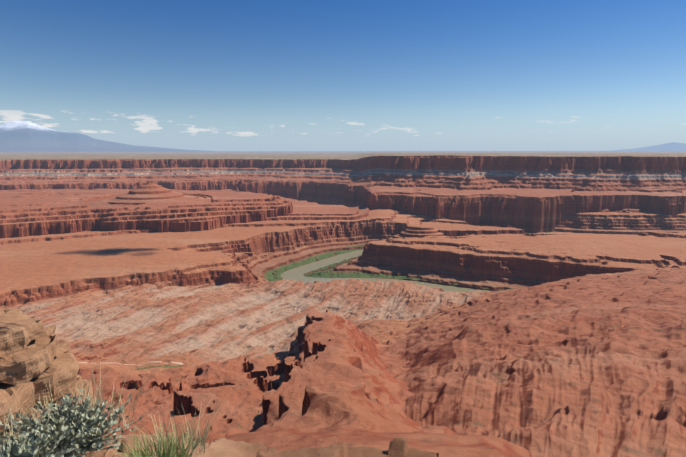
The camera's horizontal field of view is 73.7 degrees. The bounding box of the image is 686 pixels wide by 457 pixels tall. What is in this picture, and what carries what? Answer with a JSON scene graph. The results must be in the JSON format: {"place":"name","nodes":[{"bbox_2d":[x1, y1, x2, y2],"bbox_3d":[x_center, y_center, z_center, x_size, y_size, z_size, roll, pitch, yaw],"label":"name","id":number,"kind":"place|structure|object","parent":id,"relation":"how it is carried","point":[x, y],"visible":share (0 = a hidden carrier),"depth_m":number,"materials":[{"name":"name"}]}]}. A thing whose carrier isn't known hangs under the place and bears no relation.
{"place":"outdoors","nodes":[
{"label":"outdoors","id":0,"kind":"place"},
{"bbox_2d":[0,417,75,456],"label":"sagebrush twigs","id":1,"kind":"object","parent":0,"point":[37,446],"visible":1,"depth_m":1.93,"materials":[{"name":"green plant"}]},
{"bbox_2d":[78,361,188,365],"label":"dirt road","id":2,"kind":"structure","parent":0,"point":[180,363],"depth_m":1095.34,"materials":[{"name":"beige soil"}]},
{"bbox_2d":[0,121,685,456],"bbox_3d":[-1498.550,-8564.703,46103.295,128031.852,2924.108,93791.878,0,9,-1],"label":"canyon terrain","id":3,"kind":"structure","parent":0,"point":[570,341],"depth_m":1664.62,"materials":[{"name":"stone"}]},
{"bbox_2d":[0,390,141,456],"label":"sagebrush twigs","id":4,"kind":"object","parent":3,"relation":"on","point":[82,435],"visible":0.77,"depth_m":2.15,"materials":[{"name":"green plant"}]},
{"bbox_2d":[112,422,207,456],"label":"green grass tuft","id":5,"kind":"object","parent":3,"relation":"on","point":[165,452],"visible":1,"depth_m":2.24,"materials":[{"name":"green plant"}]},
{"bbox_2d":[128,397,220,455],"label":"dry grass tuft","id":6,"kind":"object","parent":3,"relation":"on","point":[192,434],"visible":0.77,"depth_m":2.39,"materials":[{"name":"beige plant"}]},
{"bbox_2d":[107,433,438,456],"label":"rock ledge","id":7,"kind":"object","parent":3,"relation":"on","point":[225,447],"visible":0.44,"depth_m":3.69,"materials":[{"name":"stone"}]},
{"bbox_2d":[0,308,115,456],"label":"rock outcrop","id":8,"kind":"object","parent":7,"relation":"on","point":[35,356],"visible":0.69,"depth_m":2.58,"materials":[{"name":"stone"}]},
{"bbox_2d":[0,390,87,452],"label":"dry grass clump","id":9,"kind":"object","parent":8,"relation":"on","point":[47,421],"visible":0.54,"depth_m":2.09,"materials":[{"name":"beige plant"}]},
{"bbox_2d":[14,361,159,436],"bbox_3d":[-1.464,0.955,2.547,0.749,0.287,0.536,2,10,12],"label":"dry grass clump","id":10,"kind":"object","parent":8,"relation":"on","point":[96,400],"visible":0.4,"depth_m":2.61,"materials":[{"name":"beige plant"}]},
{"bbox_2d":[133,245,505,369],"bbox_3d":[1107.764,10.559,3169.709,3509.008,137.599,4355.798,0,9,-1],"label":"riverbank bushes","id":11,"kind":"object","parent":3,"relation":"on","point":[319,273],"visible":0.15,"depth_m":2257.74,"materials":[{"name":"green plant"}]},
{"bbox_2d":[0,0,685,150],"label":"sky","id":12,"kind":"structure","parent":0,"point":[204,75],"materials":[{"name":"blue"}]},
{"bbox_2d":[281,250,488,292],"bbox_3d":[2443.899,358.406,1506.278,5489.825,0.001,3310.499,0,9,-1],"label":"river","id":13,"kind":"structure","parent":0,"point":[296,274],"depth_m":2242.70,"materials":[{"name":"green liquid"}]}
]}

